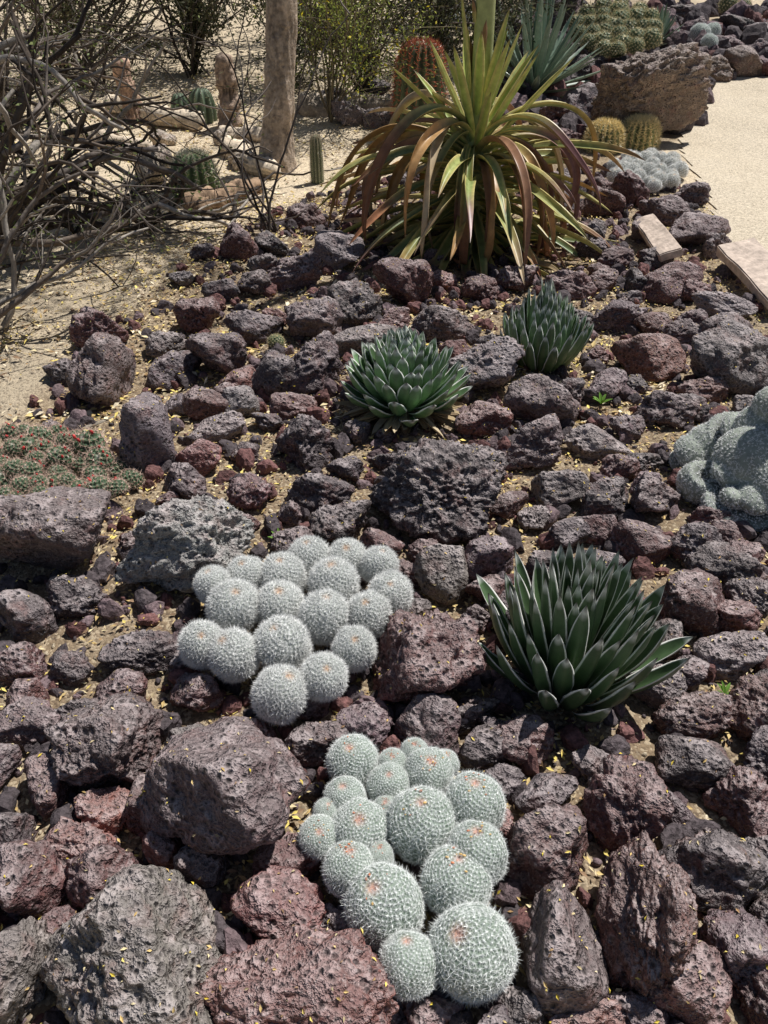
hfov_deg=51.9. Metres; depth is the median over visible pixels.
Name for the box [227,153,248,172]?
pale stone
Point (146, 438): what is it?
lava rock
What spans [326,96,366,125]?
lava rock
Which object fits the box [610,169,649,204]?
lava rock
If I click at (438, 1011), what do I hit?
lava rock
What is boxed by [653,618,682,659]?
lava rock
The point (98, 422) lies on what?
dry stick
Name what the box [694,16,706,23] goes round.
lava rock
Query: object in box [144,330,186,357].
lava rock
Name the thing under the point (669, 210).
lava rock
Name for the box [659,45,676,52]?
lava rock
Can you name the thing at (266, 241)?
lava rock
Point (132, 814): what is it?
lava rock
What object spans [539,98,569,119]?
lava rock
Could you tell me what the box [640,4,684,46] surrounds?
blue agave
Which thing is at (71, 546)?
lava rock
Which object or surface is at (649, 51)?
lava rock
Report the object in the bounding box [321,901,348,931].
lava rock
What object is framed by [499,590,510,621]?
lava rock
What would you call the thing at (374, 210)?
lava rock
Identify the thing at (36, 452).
plant
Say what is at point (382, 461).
lava rock
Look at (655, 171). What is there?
cactus clump
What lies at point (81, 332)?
lava rock
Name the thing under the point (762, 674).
lava rock
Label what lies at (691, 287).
lava rock
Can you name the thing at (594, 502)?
lava rock
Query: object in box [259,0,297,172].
desert tree
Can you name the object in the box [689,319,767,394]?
lava rock
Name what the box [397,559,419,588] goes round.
lava rock
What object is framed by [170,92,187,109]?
columnar cactus
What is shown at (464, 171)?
flowering agave
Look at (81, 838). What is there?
lava rock
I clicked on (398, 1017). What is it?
lava rock
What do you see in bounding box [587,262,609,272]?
lava rock
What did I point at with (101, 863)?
lava rock
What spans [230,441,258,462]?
lava rock
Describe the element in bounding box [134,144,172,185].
pale stone
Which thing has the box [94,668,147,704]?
lava rock
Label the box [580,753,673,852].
lava rock
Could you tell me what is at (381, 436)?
lava rock
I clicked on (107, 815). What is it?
lava rock
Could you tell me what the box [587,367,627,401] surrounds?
lava rock
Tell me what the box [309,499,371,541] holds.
lava rock
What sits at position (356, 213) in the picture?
lava rock
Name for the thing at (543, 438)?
lava rock
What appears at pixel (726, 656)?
lava rock
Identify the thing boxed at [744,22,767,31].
lava rock
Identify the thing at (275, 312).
lava rock
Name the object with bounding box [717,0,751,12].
cactus clump
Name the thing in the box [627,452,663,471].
lava rock
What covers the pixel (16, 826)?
lava rock
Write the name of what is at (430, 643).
lava rock
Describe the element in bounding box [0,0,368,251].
dead shrub
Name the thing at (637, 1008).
lava rock
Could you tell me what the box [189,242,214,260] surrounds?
lava rock
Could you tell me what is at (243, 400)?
lava rock
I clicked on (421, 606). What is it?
lava rock
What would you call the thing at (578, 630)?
agave plant
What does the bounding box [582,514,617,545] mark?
lava rock
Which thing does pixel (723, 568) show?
lava rock
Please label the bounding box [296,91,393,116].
fallen log
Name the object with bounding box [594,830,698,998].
lava rock
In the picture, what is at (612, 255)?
lava rock
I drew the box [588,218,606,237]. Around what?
lava rock
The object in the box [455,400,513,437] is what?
lava rock
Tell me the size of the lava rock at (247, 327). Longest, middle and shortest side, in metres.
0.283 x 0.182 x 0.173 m
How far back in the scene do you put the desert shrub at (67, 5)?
7.70 m
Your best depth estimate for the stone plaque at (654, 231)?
4.31 m
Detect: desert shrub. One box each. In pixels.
[0,0,104,33]
[0,0,212,76]
[65,0,265,76]
[160,0,255,32]
[188,0,499,46]
[191,0,505,104]
[199,0,400,93]
[311,0,563,85]
[316,0,448,29]
[393,0,633,74]
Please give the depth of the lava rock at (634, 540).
2.36 m
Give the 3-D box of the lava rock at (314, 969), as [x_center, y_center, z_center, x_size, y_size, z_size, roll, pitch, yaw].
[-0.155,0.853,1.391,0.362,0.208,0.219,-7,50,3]
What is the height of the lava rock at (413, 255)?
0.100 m
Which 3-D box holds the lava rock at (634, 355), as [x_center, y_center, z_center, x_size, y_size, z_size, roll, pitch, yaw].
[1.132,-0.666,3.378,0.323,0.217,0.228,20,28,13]
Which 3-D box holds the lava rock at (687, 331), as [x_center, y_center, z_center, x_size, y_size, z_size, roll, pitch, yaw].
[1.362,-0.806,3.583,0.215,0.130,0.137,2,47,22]
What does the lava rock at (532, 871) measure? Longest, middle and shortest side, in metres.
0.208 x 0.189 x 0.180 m
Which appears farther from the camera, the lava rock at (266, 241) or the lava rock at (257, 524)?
the lava rock at (266, 241)
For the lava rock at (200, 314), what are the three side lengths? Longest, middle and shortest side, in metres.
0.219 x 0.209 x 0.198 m
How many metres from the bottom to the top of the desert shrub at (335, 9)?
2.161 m
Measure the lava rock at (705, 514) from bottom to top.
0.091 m
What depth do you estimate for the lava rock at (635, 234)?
4.55 m
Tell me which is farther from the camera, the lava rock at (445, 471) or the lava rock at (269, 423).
the lava rock at (269, 423)
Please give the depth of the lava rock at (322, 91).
7.12 m
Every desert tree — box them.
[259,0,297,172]
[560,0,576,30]
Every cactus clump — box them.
[176,533,413,726]
[296,732,522,1008]
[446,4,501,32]
[606,147,688,192]
[688,21,721,48]
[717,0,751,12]
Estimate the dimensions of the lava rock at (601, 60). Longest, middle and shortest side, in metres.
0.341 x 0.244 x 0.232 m
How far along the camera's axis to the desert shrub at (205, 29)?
7.64 m
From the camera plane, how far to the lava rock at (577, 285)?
3.94 m
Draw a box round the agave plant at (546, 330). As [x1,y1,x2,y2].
[500,276,593,373]
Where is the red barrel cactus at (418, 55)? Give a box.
[389,36,449,123]
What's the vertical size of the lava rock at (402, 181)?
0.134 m
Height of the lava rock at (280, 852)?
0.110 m
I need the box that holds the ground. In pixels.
[0,0,767,1023]
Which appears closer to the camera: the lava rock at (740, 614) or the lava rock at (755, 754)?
the lava rock at (755, 754)
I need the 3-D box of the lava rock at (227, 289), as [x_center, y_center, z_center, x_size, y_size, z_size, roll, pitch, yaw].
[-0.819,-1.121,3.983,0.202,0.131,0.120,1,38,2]
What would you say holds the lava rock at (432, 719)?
on the ground
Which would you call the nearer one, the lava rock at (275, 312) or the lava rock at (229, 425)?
the lava rock at (229, 425)
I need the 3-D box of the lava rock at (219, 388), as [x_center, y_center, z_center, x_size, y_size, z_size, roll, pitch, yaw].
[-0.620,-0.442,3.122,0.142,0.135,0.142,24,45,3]
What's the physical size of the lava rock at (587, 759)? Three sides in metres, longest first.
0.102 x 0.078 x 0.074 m
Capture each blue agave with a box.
[448,0,608,97]
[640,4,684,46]
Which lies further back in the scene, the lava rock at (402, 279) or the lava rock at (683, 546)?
the lava rock at (402, 279)
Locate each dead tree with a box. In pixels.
[112,58,146,124]
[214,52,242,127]
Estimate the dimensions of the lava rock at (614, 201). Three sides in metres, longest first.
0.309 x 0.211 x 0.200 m
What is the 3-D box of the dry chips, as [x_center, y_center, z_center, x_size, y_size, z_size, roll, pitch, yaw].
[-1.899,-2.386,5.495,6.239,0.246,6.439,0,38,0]
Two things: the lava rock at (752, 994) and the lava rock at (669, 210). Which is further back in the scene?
the lava rock at (669, 210)
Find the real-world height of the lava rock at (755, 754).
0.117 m
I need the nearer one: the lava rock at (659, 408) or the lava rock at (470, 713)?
the lava rock at (470, 713)
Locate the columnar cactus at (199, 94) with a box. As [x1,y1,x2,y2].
[188,86,216,123]
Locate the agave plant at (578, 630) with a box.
[476,540,693,721]
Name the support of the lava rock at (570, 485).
on the ground
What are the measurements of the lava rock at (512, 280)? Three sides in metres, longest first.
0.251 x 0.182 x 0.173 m
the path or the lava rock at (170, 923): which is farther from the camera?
the path
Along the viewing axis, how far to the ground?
3.52 m
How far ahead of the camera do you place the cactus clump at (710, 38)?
8.50 m
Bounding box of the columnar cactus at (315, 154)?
[308,132,324,183]
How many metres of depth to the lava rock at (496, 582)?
2.24 m
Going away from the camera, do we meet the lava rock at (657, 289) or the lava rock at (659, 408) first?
the lava rock at (659, 408)
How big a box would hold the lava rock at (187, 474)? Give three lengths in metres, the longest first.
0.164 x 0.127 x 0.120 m
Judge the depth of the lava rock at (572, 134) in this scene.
6.30 m
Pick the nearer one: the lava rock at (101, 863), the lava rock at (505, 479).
the lava rock at (101, 863)
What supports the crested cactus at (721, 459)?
on the ground
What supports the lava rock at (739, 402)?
on the ground
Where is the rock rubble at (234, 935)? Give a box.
[0,153,767,1023]
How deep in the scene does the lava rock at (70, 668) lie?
2.00 m
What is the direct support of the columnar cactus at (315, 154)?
on the ground
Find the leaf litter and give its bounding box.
[0,193,767,1023]
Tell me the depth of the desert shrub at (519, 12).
7.62 m
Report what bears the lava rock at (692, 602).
on the ground
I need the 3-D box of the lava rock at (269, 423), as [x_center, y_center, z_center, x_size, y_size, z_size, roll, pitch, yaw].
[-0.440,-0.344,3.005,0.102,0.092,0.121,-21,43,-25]
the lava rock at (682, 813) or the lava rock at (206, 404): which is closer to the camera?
the lava rock at (682, 813)
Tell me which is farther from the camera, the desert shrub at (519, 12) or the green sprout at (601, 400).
the desert shrub at (519, 12)
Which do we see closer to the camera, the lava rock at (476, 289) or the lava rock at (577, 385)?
the lava rock at (577, 385)
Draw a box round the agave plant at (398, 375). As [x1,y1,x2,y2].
[333,324,472,437]
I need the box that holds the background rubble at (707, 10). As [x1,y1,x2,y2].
[461,0,767,135]
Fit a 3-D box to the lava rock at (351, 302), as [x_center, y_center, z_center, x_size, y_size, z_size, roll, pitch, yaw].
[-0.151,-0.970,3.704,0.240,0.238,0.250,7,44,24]
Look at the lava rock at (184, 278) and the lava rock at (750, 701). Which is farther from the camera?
the lava rock at (184, 278)
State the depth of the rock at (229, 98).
6.61 m
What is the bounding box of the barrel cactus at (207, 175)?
[167,146,223,203]
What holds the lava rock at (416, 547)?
on the ground
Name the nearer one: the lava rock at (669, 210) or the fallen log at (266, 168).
the lava rock at (669, 210)
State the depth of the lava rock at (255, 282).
3.95 m
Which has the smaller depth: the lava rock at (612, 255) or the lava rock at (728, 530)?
the lava rock at (728, 530)
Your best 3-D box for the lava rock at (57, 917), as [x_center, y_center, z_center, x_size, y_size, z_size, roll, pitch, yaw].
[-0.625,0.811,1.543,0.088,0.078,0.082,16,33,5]
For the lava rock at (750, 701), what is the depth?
1.89 m
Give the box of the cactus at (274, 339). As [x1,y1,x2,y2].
[267,333,285,346]
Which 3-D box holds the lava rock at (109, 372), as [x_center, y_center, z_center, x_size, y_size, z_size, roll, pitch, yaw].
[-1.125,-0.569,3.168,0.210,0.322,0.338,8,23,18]
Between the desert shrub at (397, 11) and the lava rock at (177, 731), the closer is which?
the lava rock at (177, 731)
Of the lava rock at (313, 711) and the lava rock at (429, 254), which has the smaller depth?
the lava rock at (313, 711)
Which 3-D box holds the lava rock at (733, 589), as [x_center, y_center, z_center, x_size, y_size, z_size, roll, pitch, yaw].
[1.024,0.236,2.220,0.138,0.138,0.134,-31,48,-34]
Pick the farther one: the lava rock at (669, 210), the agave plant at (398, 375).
the lava rock at (669, 210)
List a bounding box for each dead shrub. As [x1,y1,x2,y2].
[0,0,237,327]
[0,0,297,133]
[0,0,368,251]
[0,2,241,182]
[38,0,218,87]
[55,0,217,77]
[64,0,349,231]
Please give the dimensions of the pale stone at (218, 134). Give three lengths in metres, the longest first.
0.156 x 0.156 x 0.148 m
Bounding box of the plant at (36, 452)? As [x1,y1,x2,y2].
[0,422,144,499]
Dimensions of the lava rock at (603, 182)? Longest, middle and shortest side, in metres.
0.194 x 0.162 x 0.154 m
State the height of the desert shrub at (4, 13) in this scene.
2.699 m
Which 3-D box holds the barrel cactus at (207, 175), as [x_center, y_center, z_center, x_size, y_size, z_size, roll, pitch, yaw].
[-1.251,-2.226,5.199,0.392,0.345,0.392,0,38,0]
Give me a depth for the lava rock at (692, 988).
1.39 m
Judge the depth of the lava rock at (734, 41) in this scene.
8.48 m
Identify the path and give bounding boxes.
[678,76,767,313]
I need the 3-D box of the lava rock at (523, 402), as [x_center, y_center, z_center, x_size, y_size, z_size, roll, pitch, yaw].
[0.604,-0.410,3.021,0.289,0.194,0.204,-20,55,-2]
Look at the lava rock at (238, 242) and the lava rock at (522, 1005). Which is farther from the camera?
the lava rock at (238, 242)
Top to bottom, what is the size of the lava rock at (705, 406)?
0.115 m
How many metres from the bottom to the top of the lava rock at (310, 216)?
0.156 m
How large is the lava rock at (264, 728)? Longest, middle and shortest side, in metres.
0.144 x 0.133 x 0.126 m
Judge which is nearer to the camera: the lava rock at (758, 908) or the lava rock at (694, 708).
the lava rock at (758, 908)
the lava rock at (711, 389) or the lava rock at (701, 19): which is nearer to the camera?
the lava rock at (711, 389)
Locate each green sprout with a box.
[593,392,610,403]
[717,681,729,693]
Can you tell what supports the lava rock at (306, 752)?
on the ground
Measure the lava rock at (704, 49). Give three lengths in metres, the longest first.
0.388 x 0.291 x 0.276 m
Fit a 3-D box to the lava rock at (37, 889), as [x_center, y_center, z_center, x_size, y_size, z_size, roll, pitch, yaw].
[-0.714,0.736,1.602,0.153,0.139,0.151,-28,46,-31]
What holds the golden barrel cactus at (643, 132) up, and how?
on the ground
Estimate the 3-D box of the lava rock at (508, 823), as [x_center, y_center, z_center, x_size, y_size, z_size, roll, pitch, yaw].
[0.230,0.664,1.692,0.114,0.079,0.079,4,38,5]
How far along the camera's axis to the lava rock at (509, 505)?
2.57 m
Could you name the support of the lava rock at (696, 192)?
on the ground
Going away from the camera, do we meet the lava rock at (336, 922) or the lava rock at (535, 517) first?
the lava rock at (336, 922)
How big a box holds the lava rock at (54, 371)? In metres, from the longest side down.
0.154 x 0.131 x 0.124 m
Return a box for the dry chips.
[0,71,666,423]
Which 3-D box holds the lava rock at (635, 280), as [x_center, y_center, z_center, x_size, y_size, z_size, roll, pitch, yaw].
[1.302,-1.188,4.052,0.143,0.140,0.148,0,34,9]
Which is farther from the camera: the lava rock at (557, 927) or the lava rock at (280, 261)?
the lava rock at (280, 261)
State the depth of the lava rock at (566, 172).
5.50 m
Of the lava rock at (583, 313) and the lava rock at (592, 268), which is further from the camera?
the lava rock at (592, 268)
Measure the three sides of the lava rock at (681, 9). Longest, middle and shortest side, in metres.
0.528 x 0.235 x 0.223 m
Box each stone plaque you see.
[637,214,682,261]
[716,237,767,309]
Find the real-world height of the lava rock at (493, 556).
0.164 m
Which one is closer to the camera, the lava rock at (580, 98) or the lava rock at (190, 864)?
the lava rock at (190, 864)
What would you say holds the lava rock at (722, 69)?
on the ground
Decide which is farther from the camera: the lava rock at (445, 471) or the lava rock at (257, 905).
the lava rock at (445, 471)
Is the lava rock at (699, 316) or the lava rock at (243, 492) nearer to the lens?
the lava rock at (243, 492)
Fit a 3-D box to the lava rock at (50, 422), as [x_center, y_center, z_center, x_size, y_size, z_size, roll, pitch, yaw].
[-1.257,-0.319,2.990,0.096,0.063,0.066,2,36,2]
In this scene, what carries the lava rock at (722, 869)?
on the ground
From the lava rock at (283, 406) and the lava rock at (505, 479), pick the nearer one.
the lava rock at (505, 479)
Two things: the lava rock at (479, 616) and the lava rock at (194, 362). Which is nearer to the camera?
the lava rock at (479, 616)
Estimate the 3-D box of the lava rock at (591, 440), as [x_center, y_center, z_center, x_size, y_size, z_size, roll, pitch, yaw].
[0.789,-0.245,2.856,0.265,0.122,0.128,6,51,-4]
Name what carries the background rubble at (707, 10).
on the ground
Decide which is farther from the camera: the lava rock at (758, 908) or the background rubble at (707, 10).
the background rubble at (707, 10)
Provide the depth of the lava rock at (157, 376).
3.25 m
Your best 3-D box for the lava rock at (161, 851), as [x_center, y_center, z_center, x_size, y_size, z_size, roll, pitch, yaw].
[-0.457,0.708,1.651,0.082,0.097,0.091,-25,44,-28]
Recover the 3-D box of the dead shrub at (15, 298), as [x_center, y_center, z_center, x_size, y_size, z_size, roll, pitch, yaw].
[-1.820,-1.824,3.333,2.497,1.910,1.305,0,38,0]
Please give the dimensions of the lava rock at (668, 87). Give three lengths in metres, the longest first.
0.942 x 0.784 x 0.405 m
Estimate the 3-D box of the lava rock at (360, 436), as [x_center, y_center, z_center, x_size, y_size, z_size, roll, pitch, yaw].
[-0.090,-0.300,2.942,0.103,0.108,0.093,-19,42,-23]
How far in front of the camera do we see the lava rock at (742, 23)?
9.00 m
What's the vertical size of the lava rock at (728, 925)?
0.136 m
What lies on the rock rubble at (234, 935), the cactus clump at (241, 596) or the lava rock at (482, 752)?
the cactus clump at (241, 596)
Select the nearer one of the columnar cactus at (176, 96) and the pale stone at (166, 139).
the pale stone at (166, 139)
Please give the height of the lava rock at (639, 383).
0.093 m
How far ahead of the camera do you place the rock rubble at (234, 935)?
2.54 m
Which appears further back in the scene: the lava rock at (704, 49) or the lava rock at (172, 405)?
the lava rock at (704, 49)
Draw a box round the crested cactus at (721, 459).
[668,386,767,534]
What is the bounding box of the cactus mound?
[568,0,663,57]
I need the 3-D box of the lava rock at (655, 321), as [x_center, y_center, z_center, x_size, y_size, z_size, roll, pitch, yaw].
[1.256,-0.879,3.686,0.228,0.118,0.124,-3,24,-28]
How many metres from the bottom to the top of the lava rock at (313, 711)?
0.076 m
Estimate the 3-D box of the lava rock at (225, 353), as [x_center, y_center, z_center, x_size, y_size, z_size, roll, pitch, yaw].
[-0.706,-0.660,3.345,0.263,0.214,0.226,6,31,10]
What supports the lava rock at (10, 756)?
on the ground
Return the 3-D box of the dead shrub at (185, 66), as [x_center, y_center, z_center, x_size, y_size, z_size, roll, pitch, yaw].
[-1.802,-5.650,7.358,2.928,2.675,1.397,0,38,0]
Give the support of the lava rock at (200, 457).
on the ground
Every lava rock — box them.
[0,486,110,569]
[0,589,58,642]
[0,641,47,687]
[0,696,60,750]
[0,743,21,788]
[0,812,38,844]
[0,839,68,918]
[0,916,51,1023]
[6,677,49,705]
[24,751,78,821]
[38,864,222,1023]
[40,419,58,427]
[41,904,78,933]
[42,358,70,385]
[44,691,164,789]
[45,574,109,618]
[46,816,116,872]
[50,649,91,686]
[54,698,98,715]
[65,332,135,407]
[66,841,145,908]
[68,306,128,348]
[73,786,129,835]
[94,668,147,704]
[97,629,178,674]
[113,494,254,592]
[118,531,134,549]
[119,392,175,472]
[125,772,144,833]
[139,716,308,854]
[142,830,180,869]
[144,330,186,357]
[146,350,187,391]
[155,491,179,505]
[164,462,206,498]
[164,722,204,745]
[165,393,185,415]
[165,650,189,677]
[168,271,194,286]
[169,672,224,711]
[173,296,220,333]
[173,845,229,887]
[175,439,221,475]
[178,350,201,371]
[182,386,227,420]
[185,332,246,374]
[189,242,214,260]
[189,410,245,441]
[199,923,398,1023]
[201,278,239,301]
[213,382,234,393]
[218,364,255,393]
[219,222,258,261]
[222,385,259,417]
[223,309,284,345]
[225,471,272,510]
[229,865,325,939]
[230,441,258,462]
[237,269,271,294]
[242,514,261,532]
[247,253,277,271]
[251,412,283,432]
[251,718,277,737]
[252,350,296,396]
[252,831,324,878]
[254,230,289,255]
[261,308,286,324]
[267,251,322,292]
[269,392,316,420]
[270,526,313,552]
[275,256,294,266]
[276,414,332,473]
[277,500,302,526]
[284,472,354,511]
[284,720,348,767]
[286,202,325,228]
[286,296,343,338]
[290,330,342,394]
[296,699,329,721]
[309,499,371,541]
[313,230,364,270]
[321,86,343,94]
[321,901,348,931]
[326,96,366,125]
[326,278,382,327]
[326,456,363,482]
[333,323,397,357]
[335,701,394,749]
[343,419,370,444]
[344,207,368,222]
[352,77,390,94]
[359,527,404,554]
[363,107,392,128]
[367,437,508,544]
[368,208,393,218]
[369,453,395,469]
[370,608,486,703]
[373,257,433,304]
[373,428,394,443]
[378,307,410,327]
[386,173,406,184]
[391,997,406,1023]
[393,693,460,756]
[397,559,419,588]
[402,993,465,1023]
[405,598,431,615]
[406,538,437,562]
[411,245,423,257]
[411,305,474,343]
[414,543,468,605]
[423,248,447,266]
[432,269,457,289]
[439,339,469,357]
[446,336,524,390]
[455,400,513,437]
[457,695,500,735]
[458,723,507,772]
[461,274,500,300]
[461,604,491,633]
[464,535,514,580]
[464,574,504,602]
[473,987,509,1011]
[475,333,499,343]
[477,1004,509,1023]
[481,716,505,724]
[482,763,526,801]
[489,491,528,519]
[495,713,554,767]
[496,263,538,290]
[498,808,513,839]
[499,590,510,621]
[501,470,508,484]
[501,985,544,1023]
[502,373,580,421]
[503,803,588,900]
[505,413,564,470]
[507,247,521,255]
[514,772,578,813]
[516,505,550,529]
[520,879,609,1016]
[525,550,556,579]
[530,469,590,506]
[532,17,555,27]
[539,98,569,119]
[544,269,596,299]
[549,516,590,549]
[549,997,627,1023]
[560,128,583,139]
[560,377,585,403]
[561,82,597,115]
[564,54,594,87]
[564,167,580,183]
[564,423,633,460]
[567,220,589,235]
[572,744,609,780]
[573,308,592,326]
[575,237,608,259]
[578,49,608,63]
[579,186,625,217]
[579,476,628,519]
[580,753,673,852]
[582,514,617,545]
[584,549,625,567]
[586,176,612,192]
[586,345,608,363]
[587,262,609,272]
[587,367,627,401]
[587,754,610,783]
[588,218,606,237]
[590,42,713,131]
[590,268,618,292]
[591,298,649,332]
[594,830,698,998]
[596,245,633,267]
[598,454,640,480]
[607,518,671,564]
[607,990,669,1023]
[609,414,645,438]
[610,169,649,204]
[610,333,686,381]
[617,290,642,303]
[624,267,646,290]
[626,374,648,393]
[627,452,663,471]
[628,50,655,58]
[629,471,661,492]
[629,472,682,512]
[631,216,646,243]
[632,312,672,333]
[632,390,701,428]
[633,662,687,710]
[637,247,673,268]
[638,194,690,226]
[641,261,703,304]
[647,939,732,1023]
[650,690,733,739]
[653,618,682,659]
[653,734,733,791]
[658,827,767,913]
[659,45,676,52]
[659,567,724,636]
[660,318,702,344]
[667,4,693,17]
[667,791,695,824]
[669,212,730,245]
[670,522,724,561]
[670,655,709,690]
[673,182,710,205]
[675,376,729,402]
[676,308,707,323]
[676,393,709,422]
[682,540,767,588]
[683,279,711,301]
[688,506,731,522]
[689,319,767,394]
[691,291,757,317]
[692,630,767,681]
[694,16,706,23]
[699,46,708,53]
[699,312,753,330]
[699,906,767,989]
[702,232,731,258]
[703,765,767,837]
[710,54,733,81]
[710,519,744,541]
[717,35,743,46]
[717,599,761,631]
[718,14,754,31]
[722,577,767,620]
[723,45,762,76]
[728,539,765,561]
[728,674,767,741]
[731,395,753,411]
[735,971,767,1023]
[742,725,767,781]
[742,835,767,858]
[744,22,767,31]
[749,38,767,52]
[749,891,767,925]
[753,669,767,682]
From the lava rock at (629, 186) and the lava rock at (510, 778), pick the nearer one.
the lava rock at (510, 778)
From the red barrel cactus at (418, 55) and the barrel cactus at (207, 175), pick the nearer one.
the barrel cactus at (207, 175)
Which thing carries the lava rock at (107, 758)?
on the ground
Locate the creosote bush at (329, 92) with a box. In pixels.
[233,0,470,130]
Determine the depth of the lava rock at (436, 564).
2.25 m
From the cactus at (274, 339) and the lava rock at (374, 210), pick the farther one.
the lava rock at (374, 210)
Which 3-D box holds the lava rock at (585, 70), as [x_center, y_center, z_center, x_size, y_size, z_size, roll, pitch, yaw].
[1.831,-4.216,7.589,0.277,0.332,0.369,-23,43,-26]
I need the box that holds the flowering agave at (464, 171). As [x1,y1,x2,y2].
[315,0,644,285]
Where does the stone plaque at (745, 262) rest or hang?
on the ground
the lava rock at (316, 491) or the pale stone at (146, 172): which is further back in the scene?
the pale stone at (146, 172)
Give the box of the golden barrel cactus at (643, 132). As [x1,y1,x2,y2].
[622,113,662,151]
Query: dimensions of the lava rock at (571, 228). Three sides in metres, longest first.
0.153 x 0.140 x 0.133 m
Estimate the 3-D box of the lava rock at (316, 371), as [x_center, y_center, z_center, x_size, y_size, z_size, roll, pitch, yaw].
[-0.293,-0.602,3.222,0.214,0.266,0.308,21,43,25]
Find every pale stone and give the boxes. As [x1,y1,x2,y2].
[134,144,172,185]
[149,129,176,145]
[213,128,228,145]
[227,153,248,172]
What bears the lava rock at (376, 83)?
on the ground
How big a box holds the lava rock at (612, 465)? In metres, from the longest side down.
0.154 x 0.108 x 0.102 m
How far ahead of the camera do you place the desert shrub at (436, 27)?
6.89 m
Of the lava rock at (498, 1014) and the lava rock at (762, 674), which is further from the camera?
the lava rock at (762, 674)
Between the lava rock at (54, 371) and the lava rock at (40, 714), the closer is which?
the lava rock at (40, 714)
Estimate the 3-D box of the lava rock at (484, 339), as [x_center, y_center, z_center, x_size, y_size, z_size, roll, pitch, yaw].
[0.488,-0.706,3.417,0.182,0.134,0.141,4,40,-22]
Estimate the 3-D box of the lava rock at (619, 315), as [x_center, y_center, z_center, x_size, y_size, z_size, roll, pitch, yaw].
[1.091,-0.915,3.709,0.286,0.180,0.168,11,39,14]
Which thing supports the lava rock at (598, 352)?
on the ground
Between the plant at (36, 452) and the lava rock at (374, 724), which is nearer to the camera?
the lava rock at (374, 724)
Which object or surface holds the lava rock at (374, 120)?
on the ground
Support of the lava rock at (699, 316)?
on the ground
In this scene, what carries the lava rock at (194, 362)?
on the ground
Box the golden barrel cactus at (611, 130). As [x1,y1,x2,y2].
[582,117,626,154]
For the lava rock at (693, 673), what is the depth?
1.98 m
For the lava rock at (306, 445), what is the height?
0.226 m
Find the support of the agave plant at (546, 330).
on the ground
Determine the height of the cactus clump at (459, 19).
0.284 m
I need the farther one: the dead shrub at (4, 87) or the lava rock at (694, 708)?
the dead shrub at (4, 87)
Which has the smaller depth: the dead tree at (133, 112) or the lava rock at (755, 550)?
the lava rock at (755, 550)
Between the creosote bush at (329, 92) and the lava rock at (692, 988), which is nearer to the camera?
the lava rock at (692, 988)
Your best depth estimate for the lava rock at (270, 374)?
3.13 m
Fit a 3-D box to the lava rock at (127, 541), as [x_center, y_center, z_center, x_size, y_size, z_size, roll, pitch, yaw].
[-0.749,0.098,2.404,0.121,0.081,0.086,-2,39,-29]
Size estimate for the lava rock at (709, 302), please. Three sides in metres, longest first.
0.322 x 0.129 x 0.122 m
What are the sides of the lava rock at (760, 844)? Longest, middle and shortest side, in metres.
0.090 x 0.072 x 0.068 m
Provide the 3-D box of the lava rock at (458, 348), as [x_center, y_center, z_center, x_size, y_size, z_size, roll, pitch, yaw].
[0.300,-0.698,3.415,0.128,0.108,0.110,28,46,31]
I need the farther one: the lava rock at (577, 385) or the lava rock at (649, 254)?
the lava rock at (649, 254)
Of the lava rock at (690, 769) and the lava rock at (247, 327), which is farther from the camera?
the lava rock at (247, 327)
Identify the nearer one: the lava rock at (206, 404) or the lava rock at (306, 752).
the lava rock at (306, 752)
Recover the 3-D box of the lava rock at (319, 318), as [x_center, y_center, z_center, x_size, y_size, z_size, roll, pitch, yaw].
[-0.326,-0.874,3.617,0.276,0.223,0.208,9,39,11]
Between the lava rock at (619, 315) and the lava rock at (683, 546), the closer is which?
the lava rock at (683, 546)
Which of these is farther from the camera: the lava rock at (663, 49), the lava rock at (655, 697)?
the lava rock at (663, 49)
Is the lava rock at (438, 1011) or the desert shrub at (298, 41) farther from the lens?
the desert shrub at (298, 41)
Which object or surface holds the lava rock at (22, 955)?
on the ground
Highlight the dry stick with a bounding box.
[84,413,120,428]
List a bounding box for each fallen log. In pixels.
[66,122,152,147]
[103,94,204,130]
[182,177,261,209]
[218,135,281,179]
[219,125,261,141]
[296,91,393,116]
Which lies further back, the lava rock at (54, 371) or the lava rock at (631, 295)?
the lava rock at (631, 295)
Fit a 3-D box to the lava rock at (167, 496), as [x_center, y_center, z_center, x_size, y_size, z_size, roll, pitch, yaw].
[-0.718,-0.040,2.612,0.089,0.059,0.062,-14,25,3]
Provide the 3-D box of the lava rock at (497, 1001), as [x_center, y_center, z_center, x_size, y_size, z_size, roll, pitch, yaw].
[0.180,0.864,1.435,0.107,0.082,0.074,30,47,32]
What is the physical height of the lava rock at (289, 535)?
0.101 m
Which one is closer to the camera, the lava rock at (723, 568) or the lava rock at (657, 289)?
the lava rock at (723, 568)
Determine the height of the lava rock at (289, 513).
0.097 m
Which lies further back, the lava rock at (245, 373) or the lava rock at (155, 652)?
the lava rock at (245, 373)
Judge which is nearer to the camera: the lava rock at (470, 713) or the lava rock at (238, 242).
the lava rock at (470, 713)
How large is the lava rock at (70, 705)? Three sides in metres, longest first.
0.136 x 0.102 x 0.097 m
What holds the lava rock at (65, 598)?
on the ground
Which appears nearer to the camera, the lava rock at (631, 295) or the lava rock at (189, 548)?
the lava rock at (189, 548)

